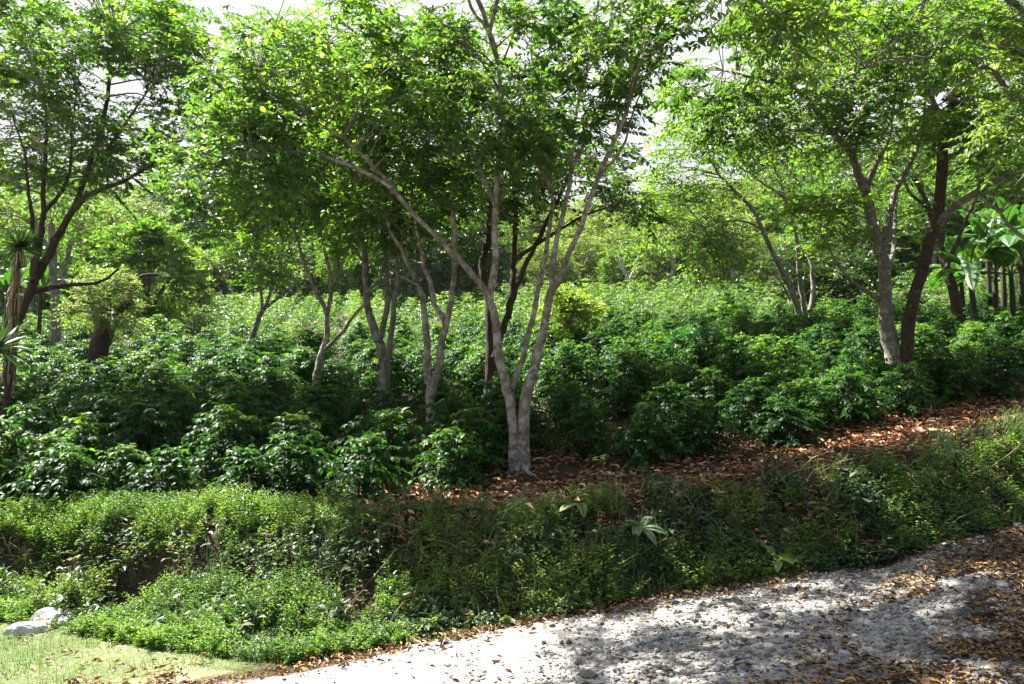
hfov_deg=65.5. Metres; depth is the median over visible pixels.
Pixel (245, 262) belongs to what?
tree
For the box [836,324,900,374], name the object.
coffee bush
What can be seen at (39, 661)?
grass
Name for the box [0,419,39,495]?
coffee bush
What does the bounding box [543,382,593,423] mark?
coffee bush
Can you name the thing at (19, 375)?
coffee bush
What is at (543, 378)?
coffee bush
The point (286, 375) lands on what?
coffee bush
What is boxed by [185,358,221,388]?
coffee bush
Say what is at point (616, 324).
coffee bush
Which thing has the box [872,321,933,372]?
coffee bush
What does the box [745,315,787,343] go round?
coffee bush
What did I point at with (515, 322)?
coffee bush
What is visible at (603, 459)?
seedling
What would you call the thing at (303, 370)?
coffee bush
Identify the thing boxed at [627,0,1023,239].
shade tree
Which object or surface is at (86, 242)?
tree
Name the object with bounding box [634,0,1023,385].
shade tree
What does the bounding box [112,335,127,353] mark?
coffee bush
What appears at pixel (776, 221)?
tree
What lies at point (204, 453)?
coffee bush
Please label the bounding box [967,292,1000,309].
coffee bush
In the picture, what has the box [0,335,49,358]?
coffee bush
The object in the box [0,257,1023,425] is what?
coffee planting
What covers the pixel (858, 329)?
coffee bush
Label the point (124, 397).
coffee bush
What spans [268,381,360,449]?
coffee bush
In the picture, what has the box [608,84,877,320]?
shade tree
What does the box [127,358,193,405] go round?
coffee bush
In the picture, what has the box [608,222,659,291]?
tree
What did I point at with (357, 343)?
coffee bush
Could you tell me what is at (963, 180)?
tree
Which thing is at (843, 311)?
coffee bush
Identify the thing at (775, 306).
coffee bush
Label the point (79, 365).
coffee bush
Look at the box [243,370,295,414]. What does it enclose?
coffee bush
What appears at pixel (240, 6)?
sky
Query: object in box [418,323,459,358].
coffee bush
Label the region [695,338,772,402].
coffee bush
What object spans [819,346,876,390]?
coffee bush
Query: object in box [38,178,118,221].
tree
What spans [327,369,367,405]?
coffee bush
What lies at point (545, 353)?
coffee bush
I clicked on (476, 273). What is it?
hillside scrub
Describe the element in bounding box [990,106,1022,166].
tree
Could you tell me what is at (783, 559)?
fern
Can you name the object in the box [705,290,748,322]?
coffee bush
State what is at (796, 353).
coffee bush
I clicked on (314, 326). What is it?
coffee bush
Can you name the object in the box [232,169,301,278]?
tree
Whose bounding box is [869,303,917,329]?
coffee bush
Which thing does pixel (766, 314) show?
coffee bush
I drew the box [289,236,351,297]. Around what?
tree
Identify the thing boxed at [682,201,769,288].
tree
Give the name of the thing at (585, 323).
coffee bush
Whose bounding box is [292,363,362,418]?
coffee bush
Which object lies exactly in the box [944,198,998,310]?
banana plant
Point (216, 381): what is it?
coffee bush
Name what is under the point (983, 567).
road leaf litter
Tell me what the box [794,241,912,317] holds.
understory tree
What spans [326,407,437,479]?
coffee bush
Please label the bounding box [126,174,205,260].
tree
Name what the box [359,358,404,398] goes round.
coffee bush
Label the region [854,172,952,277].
tree
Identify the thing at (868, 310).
coffee bush
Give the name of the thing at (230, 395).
coffee bush
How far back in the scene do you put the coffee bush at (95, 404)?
10.98 m
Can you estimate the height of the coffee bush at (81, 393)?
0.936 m
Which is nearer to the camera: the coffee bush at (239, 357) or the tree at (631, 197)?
the coffee bush at (239, 357)
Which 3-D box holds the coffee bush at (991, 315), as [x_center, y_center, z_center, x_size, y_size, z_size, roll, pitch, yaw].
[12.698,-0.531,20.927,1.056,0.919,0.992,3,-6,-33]
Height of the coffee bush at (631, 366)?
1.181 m
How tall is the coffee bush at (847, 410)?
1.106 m
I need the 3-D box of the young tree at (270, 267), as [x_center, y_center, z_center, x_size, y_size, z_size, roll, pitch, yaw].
[-6.403,-1.512,20.364,2.978,4.767,3.670,0,-5,0]
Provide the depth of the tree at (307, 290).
46.01 m
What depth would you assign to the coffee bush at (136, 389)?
12.68 m
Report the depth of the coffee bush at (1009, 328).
16.28 m
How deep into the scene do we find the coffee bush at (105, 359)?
16.32 m
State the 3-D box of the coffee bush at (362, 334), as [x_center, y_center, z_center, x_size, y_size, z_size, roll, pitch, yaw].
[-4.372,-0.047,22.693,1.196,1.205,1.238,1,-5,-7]
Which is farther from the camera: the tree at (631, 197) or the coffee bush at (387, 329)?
the tree at (631, 197)
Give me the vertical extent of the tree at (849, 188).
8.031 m
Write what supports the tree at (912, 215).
on the ground at (124, 650)
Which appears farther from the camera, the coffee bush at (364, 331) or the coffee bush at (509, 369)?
the coffee bush at (364, 331)
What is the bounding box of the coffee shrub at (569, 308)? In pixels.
[525,282,611,349]
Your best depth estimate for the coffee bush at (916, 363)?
14.44 m
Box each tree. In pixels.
[0,0,248,413]
[0,161,118,347]
[0,180,51,278]
[0,192,84,243]
[0,220,92,321]
[0,247,82,313]
[0,252,68,314]
[7,156,137,314]
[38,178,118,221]
[49,258,158,375]
[57,189,144,244]
[57,241,123,308]
[70,211,207,329]
[73,225,134,301]
[87,179,176,237]
[88,257,157,307]
[120,235,224,317]
[126,0,718,480]
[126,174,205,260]
[145,222,204,251]
[148,167,228,250]
[150,90,408,386]
[160,249,229,307]
[172,179,271,273]
[191,198,312,355]
[193,243,248,306]
[229,246,281,301]
[232,0,474,420]
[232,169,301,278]
[239,198,330,267]
[260,235,329,304]
[271,218,321,263]
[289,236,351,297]
[291,8,530,435]
[310,236,373,301]
[337,235,409,296]
[353,198,461,312]
[357,186,469,290]
[389,169,434,274]
[400,205,510,311]
[403,48,703,409]
[422,193,511,298]
[443,211,511,291]
[458,181,528,242]
[461,221,535,296]
[502,196,546,275]
[508,197,576,256]
[509,236,583,297]
[528,208,650,281]
[546,191,611,253]
[557,230,620,290]
[560,217,612,255]
[583,178,640,233]
[595,238,651,292]
[600,199,670,252]
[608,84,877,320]
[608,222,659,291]
[624,226,669,275]
[626,240,692,297]
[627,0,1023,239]
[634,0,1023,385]
[635,205,704,296]
[638,190,693,264]
[643,184,679,218]
[665,238,725,290]
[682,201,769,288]
[684,171,770,272]
[695,234,760,289]
[703,183,781,253]
[723,231,794,290]
[728,172,784,210]
[736,160,806,233]
[736,236,851,311]
[747,176,838,243]
[751,179,787,251]
[753,203,804,248]
[771,224,817,278]
[775,157,851,193]
[786,218,847,249]
[787,202,861,265]
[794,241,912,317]
[798,142,877,208]
[801,86,1022,328]
[813,160,918,219]
[817,188,887,255]
[820,205,911,274]
[851,147,961,263]
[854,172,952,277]
[860,198,946,279]
[878,171,994,272]
[890,199,976,276]
[897,107,1012,187]
[904,162,1023,244]
[947,137,1023,272]
[947,159,1018,192]
[961,167,1022,276]
[974,168,1023,267]
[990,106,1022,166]
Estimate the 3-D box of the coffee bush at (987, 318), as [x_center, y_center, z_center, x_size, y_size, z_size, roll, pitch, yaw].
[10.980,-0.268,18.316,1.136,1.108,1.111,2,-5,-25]
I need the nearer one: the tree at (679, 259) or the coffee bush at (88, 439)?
the coffee bush at (88, 439)
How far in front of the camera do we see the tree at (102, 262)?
44.55 m
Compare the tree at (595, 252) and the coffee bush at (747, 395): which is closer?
the coffee bush at (747, 395)
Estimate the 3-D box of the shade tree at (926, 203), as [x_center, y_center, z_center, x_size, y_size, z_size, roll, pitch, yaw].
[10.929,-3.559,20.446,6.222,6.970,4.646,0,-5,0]
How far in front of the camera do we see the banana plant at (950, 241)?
22.23 m
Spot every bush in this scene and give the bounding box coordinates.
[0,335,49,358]
[0,352,34,373]
[0,367,46,401]
[0,373,69,425]
[0,379,42,433]
[0,401,73,472]
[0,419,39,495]
[0,429,104,504]
[0,446,26,502]
[2,339,52,377]
[8,442,122,515]
[10,390,87,450]
[17,326,39,345]
[17,346,73,394]
[22,411,130,494]
[27,355,82,397]
[32,334,56,359]
[37,375,86,414]
[40,351,79,376]
[42,344,77,373]
[46,391,149,465]
[49,359,112,392]
[51,338,82,358]
[56,374,129,424]
[56,391,93,436]
[58,394,161,447]
[60,339,89,372]
[62,326,93,359]
[69,326,93,351]
[73,360,139,402]
[78,443,171,501]
[81,356,123,386]
[85,342,134,373]
[85,355,119,373]
[94,395,204,477]
[98,379,167,434]
[106,351,161,395]
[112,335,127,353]
[118,335,148,363]
[118,444,208,502]
[119,343,177,376]
[122,354,184,383]
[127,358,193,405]
[127,370,189,413]
[138,383,210,453]
[141,329,174,359]
[142,338,183,368]
[157,334,180,358]
[158,328,188,351]
[159,368,194,396]
[167,363,243,414]
[168,334,208,368]
[168,362,196,394]
[171,385,222,431]
[176,403,278,495]
[178,339,212,364]
[178,386,275,470]
[183,382,287,452]
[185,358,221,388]
[186,338,232,368]
[186,346,229,375]
[188,325,221,346]
[194,350,262,396]
[207,379,290,432]
[207,444,289,503]
[211,369,248,403]
[212,350,265,390]
[217,334,245,353]
[217,340,245,353]
[218,322,258,351]
[218,342,238,363]
[226,336,283,370]
[231,345,277,383]
[242,430,339,504]
[243,352,303,399]
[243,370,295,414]
[244,366,303,405]
[253,336,289,363]
[257,341,282,366]
[258,410,342,483]
[261,330,295,355]
[266,325,296,352]
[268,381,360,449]
[270,333,292,349]
[276,384,343,434]
[277,346,325,392]
[280,345,327,385]
[284,329,347,367]
[287,406,347,459]
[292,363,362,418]
[293,325,334,351]
[293,338,328,359]
[301,327,340,357]
[308,357,359,387]
[312,431,412,505]
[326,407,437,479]
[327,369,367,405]
[333,333,360,357]
[336,379,409,433]
[338,320,372,353]
[338,344,369,373]
[339,338,371,367]
[340,340,370,360]
[344,411,413,464]
[348,324,375,347]
[348,339,401,388]
[349,351,375,381]
[355,391,421,441]
[358,349,426,405]
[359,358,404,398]
[373,324,401,343]
[384,332,408,351]
[385,315,420,343]
[385,332,415,360]
[392,347,422,383]
[393,345,447,390]
[394,323,420,348]
[397,342,423,365]
[405,358,465,404]
[405,360,457,396]
[406,376,470,422]
[406,387,497,455]
[407,426,489,493]
[412,321,436,349]
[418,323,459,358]
[420,330,468,359]
[424,402,508,482]
[442,338,478,380]
[444,342,471,368]
[448,349,509,406]
[449,342,484,389]
[453,315,483,347]
[454,311,484,340]
[454,339,522,388]
[463,329,521,359]
[466,318,485,351]
[470,367,540,422]
[470,379,552,444]
[471,327,503,351]
[476,384,559,457]
[502,337,526,363]
[502,345,522,379]
[503,317,527,345]
[509,320,548,348]
[510,327,548,356]
[510,351,544,381]
[514,349,559,393]
[520,322,569,362]
[533,352,606,411]
[533,359,564,404]
[535,312,558,329]
[541,351,585,393]
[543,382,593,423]
[545,380,606,435]
[549,343,584,373]
[549,395,622,462]
[551,338,582,362]
[558,328,599,357]
[570,341,602,377]
[575,316,597,329]
[575,356,622,401]
[576,324,621,363]
[587,309,633,342]
[592,316,636,345]
[593,350,657,405]
[598,343,643,378]
[600,306,637,331]
[600,335,636,375]
[600,376,650,421]
[604,401,685,472]
[611,349,674,390]
[612,336,649,375]
[615,330,640,345]
[617,314,639,334]
[618,379,708,446]
[620,307,658,342]
[635,320,661,344]
[635,325,676,360]
[637,356,697,404]
[638,310,664,329]
[639,330,680,375]
[647,361,722,414]
[648,319,679,343]
[655,396,747,462]
[656,307,680,327]
[656,321,735,379]
[657,327,682,363]
[665,310,690,331]
[666,366,752,425]
[670,336,730,377]
[671,343,723,386]
[678,311,718,335]
[679,308,699,323]
[690,302,724,327]
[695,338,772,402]
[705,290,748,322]
[706,302,742,332]
[710,332,772,377]
[714,376,789,443]
[716,317,749,340]
[718,309,761,335]
[723,312,767,352]
[723,342,783,386]
[724,301,756,326]
[731,359,784,409]
[739,394,827,450]
[742,365,836,418]
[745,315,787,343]
[748,334,794,363]
[751,342,818,396]
[752,312,780,332]
[758,377,851,437]
[763,327,791,348]
[767,298,794,325]
[768,336,812,374]
[772,312,813,351]
[775,315,807,337]
[780,299,814,320]
[784,344,831,379]
[786,308,843,341]
[790,324,846,353]
[793,323,850,367]
[798,352,849,395]
[806,362,894,433]
[810,366,885,425]
[812,338,851,369]
[814,301,844,319]
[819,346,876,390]
[820,317,864,348]
[821,302,861,324]
[821,310,845,336]
[826,298,857,324]
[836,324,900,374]
[838,316,880,365]
[845,291,876,324]
[849,307,877,335]
[851,353,921,402]
[852,299,903,324]
[864,362,949,421]
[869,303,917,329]
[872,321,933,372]
[892,297,916,318]
[894,347,973,402]
[895,292,929,310]
[896,302,938,328]
[896,321,941,352]
[899,323,952,368]
[913,341,936,376]
[915,346,996,406]
[917,301,949,327]
[925,298,950,327]
[927,312,963,345]
[930,312,967,337]
[944,321,993,356]
[944,344,992,382]
[946,320,988,349]
[948,341,1001,372]
[950,321,1011,362]
[962,344,1023,403]
[963,304,984,324]
[966,296,989,322]
[966,307,1017,341]
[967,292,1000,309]
[975,311,1023,351]
[976,337,1023,382]
[979,306,1009,326]
[986,307,1019,332]
[999,295,1019,316]
[1006,305,1019,322]
[1009,306,1023,336]
[1010,342,1023,383]
[1011,330,1023,357]
[1013,316,1023,339]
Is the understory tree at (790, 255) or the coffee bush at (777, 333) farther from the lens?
the understory tree at (790, 255)
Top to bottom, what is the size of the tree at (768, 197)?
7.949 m
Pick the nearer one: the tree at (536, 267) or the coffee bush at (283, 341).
the coffee bush at (283, 341)
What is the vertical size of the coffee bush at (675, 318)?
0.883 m
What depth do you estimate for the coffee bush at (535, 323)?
21.72 m
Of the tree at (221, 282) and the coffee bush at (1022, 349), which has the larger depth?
the tree at (221, 282)
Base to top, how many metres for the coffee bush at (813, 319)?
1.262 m
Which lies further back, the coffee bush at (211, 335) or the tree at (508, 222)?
the tree at (508, 222)
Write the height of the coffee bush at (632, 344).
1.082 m
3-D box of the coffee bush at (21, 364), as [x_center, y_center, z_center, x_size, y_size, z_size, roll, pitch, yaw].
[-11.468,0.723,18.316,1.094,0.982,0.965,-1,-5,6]
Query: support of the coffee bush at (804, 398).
on the ground at (124, 650)
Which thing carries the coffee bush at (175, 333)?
on the ground at (124, 650)
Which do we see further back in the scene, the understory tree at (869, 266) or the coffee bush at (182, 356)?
the understory tree at (869, 266)
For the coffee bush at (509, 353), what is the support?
on the ground at (124, 650)
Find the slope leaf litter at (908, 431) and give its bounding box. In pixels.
[0,350,1023,585]
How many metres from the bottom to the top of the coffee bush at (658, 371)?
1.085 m
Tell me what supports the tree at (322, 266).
on the ground at (124, 650)
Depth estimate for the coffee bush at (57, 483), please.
8.71 m
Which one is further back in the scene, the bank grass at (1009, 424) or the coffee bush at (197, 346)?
the coffee bush at (197, 346)
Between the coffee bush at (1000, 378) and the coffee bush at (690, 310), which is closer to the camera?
the coffee bush at (1000, 378)
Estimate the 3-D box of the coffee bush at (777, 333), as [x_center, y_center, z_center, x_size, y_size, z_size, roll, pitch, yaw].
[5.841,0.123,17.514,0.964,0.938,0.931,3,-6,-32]
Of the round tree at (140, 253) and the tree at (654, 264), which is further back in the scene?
the tree at (654, 264)
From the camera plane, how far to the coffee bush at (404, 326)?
21.59 m
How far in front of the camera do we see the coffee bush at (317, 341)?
19.25 m
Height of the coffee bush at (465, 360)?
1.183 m
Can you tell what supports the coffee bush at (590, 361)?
on the ground at (124, 650)
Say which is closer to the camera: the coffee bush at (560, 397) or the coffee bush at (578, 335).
the coffee bush at (560, 397)
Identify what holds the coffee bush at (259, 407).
on the ground at (124, 650)
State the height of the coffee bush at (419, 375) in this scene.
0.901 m
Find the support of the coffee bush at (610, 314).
on the ground at (124, 650)
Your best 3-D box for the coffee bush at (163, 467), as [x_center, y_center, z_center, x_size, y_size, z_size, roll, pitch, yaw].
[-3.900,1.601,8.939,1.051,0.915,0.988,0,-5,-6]
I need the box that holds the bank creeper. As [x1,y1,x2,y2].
[0,450,1023,650]
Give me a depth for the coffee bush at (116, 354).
19.12 m
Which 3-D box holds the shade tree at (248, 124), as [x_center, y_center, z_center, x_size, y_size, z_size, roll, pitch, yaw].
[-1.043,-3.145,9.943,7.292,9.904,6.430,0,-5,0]
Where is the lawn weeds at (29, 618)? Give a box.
[9,610,387,675]
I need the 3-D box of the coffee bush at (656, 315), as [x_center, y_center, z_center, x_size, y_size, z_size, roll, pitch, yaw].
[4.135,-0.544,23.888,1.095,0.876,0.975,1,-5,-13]
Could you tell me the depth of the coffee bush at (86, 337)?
22.95 m
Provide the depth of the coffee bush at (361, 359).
17.20 m
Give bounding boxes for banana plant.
[0,267,29,329]
[21,263,69,342]
[912,226,1023,321]
[924,236,990,322]
[940,242,1021,334]
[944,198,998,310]
[948,216,1023,318]
[963,204,1022,311]
[978,219,1023,321]
[983,224,1023,283]
[995,196,1023,251]
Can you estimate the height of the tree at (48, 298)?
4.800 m
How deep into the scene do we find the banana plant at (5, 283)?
25.10 m
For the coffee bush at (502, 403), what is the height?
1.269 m
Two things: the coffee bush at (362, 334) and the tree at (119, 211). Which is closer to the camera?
the coffee bush at (362, 334)
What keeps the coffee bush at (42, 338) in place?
on the ground at (124, 650)
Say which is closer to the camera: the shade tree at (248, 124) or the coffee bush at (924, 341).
the shade tree at (248, 124)
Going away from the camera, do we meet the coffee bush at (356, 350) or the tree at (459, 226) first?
the coffee bush at (356, 350)
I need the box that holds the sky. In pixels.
[0,0,1022,239]
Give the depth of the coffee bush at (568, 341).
18.21 m
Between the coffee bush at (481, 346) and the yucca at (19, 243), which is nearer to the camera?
the yucca at (19, 243)
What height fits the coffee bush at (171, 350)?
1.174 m
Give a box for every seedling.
[317,470,349,502]
[536,523,566,539]
[592,454,608,470]
[649,559,662,577]
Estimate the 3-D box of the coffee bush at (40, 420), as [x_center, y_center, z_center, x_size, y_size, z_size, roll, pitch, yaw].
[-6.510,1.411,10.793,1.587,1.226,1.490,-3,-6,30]
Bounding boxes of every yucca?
[0,220,47,433]
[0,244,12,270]
[0,313,38,370]
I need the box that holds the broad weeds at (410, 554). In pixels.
[0,477,576,633]
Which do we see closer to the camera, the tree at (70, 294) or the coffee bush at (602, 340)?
the coffee bush at (602, 340)
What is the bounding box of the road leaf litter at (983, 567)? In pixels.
[150,524,1023,683]
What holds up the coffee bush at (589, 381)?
on the ground at (124, 650)
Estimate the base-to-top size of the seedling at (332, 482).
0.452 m
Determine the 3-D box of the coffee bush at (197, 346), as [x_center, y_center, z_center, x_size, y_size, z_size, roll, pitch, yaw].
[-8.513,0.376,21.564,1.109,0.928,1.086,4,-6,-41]
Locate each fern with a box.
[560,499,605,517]
[620,516,666,545]
[765,545,800,572]
[936,439,973,463]
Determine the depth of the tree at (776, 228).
50.47 m
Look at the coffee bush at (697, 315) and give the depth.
20.78 m
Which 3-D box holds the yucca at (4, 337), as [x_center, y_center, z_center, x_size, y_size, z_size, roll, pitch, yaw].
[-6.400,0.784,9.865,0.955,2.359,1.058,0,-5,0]
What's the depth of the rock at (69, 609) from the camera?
7.07 m
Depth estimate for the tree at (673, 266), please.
40.40 m
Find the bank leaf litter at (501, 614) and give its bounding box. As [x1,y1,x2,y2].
[32,413,1023,628]
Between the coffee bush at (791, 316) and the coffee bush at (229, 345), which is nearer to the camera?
the coffee bush at (791, 316)
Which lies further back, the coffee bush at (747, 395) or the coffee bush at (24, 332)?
the coffee bush at (24, 332)
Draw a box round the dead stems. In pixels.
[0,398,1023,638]
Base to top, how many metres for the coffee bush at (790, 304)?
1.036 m
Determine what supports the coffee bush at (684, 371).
on the ground at (124, 650)
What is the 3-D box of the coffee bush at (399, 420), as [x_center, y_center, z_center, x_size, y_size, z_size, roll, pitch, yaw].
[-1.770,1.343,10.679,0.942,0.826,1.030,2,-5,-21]
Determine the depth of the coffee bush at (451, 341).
19.52 m
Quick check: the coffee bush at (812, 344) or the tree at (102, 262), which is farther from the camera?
the tree at (102, 262)
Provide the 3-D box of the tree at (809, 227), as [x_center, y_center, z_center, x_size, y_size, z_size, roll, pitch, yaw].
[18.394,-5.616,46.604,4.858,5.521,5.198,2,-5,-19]
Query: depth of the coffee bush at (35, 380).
13.50 m
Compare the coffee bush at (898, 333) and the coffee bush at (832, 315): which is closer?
the coffee bush at (898, 333)
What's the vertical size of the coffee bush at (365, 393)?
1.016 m
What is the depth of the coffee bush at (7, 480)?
9.14 m
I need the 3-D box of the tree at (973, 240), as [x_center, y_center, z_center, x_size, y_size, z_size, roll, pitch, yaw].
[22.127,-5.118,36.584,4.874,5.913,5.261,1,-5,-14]
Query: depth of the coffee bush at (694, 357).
14.49 m
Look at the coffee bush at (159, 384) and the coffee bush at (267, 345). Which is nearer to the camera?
the coffee bush at (159, 384)
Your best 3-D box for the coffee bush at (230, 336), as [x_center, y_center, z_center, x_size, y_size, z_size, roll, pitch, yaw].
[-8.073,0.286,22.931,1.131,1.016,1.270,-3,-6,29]
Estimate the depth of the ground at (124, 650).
7.36 m
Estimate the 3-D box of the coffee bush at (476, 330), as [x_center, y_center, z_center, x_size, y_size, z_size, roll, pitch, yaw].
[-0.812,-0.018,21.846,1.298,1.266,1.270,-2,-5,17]
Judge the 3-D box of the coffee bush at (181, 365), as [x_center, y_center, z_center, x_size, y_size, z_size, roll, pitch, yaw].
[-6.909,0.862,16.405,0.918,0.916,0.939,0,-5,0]
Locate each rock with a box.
[3,621,48,635]
[30,607,61,625]
[54,616,71,625]
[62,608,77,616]
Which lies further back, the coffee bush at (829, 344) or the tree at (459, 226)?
the tree at (459, 226)
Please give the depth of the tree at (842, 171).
56.49 m
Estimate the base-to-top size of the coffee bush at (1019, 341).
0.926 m
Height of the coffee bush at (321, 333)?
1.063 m
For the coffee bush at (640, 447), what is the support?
on the ground at (124, 650)
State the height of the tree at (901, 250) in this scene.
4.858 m
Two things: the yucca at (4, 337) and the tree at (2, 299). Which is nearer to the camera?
the yucca at (4, 337)
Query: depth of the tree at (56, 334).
24.24 m
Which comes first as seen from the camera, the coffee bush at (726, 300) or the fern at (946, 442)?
the fern at (946, 442)
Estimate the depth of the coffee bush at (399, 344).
19.38 m
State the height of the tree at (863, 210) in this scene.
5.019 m
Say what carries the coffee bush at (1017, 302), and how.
on the ground at (124, 650)
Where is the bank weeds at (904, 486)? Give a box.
[526,421,1023,607]
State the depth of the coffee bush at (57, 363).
16.09 m
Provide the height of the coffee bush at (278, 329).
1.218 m
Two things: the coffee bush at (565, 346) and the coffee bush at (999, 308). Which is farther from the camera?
the coffee bush at (999, 308)
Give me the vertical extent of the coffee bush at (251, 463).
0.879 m
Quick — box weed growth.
[0,469,650,664]
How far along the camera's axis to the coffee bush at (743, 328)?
18.74 m
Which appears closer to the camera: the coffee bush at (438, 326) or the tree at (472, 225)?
the coffee bush at (438, 326)
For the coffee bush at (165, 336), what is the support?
on the ground at (124, 650)
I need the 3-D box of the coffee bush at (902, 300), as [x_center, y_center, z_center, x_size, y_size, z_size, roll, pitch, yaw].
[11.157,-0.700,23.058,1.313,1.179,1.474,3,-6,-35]
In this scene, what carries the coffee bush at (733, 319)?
on the ground at (124, 650)
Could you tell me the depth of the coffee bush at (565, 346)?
17.40 m
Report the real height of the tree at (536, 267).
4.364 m
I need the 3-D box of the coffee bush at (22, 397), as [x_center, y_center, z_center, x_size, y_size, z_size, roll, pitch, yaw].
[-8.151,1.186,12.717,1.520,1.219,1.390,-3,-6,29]
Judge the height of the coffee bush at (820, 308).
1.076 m
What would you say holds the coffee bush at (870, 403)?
on the ground at (124, 650)
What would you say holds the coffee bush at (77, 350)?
on the ground at (124, 650)
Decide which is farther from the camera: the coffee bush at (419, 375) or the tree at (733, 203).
the tree at (733, 203)
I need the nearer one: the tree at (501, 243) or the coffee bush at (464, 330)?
the coffee bush at (464, 330)
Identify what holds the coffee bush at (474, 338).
on the ground at (124, 650)
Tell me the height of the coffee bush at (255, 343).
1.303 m
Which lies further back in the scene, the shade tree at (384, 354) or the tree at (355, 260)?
the tree at (355, 260)
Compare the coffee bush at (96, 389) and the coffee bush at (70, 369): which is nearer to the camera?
the coffee bush at (96, 389)
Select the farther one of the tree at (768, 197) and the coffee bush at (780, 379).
the tree at (768, 197)
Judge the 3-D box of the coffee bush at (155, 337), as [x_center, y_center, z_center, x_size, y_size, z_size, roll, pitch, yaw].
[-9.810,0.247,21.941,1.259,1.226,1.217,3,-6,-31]
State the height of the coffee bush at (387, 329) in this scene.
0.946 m
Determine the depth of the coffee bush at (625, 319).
22.87 m
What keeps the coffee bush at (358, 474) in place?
on the ground at (124, 650)
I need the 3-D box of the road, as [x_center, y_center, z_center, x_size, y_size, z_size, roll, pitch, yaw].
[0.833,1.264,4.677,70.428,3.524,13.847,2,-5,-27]
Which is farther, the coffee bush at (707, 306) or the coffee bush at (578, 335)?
the coffee bush at (707, 306)
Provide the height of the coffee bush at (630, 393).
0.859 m
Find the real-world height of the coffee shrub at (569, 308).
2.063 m
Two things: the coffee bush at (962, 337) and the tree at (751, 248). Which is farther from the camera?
the tree at (751, 248)
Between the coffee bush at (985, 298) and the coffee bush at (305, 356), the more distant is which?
the coffee bush at (985, 298)
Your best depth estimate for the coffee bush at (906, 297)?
23.91 m
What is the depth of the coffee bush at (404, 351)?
17.25 m
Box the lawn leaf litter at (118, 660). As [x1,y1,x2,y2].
[19,617,397,683]
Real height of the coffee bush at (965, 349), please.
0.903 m
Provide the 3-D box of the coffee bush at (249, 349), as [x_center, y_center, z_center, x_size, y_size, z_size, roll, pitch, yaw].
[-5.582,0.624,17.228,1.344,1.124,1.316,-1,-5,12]
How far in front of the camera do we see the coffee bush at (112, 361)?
18.21 m
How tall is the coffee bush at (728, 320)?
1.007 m
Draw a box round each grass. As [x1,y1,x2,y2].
[0,585,486,683]
[3,402,1023,638]
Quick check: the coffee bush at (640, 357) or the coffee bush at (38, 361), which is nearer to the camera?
the coffee bush at (640, 357)
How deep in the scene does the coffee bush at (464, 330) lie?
22.93 m
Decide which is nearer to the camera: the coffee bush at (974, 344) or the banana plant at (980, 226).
the coffee bush at (974, 344)
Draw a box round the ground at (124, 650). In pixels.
[0,248,1023,683]
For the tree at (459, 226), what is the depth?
38.41 m
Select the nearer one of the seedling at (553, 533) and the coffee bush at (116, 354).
the seedling at (553, 533)
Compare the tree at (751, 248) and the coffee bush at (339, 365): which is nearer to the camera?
the coffee bush at (339, 365)
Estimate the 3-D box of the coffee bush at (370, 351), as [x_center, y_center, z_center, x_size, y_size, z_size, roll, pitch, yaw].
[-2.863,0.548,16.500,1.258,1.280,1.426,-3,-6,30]
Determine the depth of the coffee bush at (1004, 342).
13.51 m
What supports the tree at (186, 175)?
on the ground at (124, 650)
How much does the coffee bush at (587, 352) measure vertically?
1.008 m
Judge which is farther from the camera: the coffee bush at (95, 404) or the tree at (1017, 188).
the tree at (1017, 188)
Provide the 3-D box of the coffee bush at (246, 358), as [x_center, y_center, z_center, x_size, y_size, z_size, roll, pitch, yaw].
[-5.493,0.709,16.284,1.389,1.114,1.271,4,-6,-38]
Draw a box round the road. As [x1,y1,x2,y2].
[209,527,1023,683]
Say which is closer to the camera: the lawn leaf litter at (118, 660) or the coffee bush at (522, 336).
the lawn leaf litter at (118, 660)
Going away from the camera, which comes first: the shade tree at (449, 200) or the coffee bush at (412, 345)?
the shade tree at (449, 200)
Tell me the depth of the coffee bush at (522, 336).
20.42 m
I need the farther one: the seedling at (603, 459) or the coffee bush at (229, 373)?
the coffee bush at (229, 373)
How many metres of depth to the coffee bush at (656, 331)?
18.49 m
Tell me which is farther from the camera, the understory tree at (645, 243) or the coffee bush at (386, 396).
the understory tree at (645, 243)
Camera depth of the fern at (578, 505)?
6.91 m
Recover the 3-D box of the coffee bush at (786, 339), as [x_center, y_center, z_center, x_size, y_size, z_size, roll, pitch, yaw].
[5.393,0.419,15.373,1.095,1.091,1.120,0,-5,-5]
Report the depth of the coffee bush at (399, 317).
23.95 m
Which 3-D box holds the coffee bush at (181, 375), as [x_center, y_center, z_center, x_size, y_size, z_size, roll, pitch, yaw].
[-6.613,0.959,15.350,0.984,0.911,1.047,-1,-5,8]
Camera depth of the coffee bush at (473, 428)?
9.88 m
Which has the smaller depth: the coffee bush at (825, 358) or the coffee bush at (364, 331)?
the coffee bush at (825, 358)
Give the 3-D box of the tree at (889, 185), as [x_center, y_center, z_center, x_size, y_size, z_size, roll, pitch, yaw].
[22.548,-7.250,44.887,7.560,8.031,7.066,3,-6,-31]
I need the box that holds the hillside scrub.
[79,235,909,299]
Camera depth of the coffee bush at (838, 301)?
23.76 m

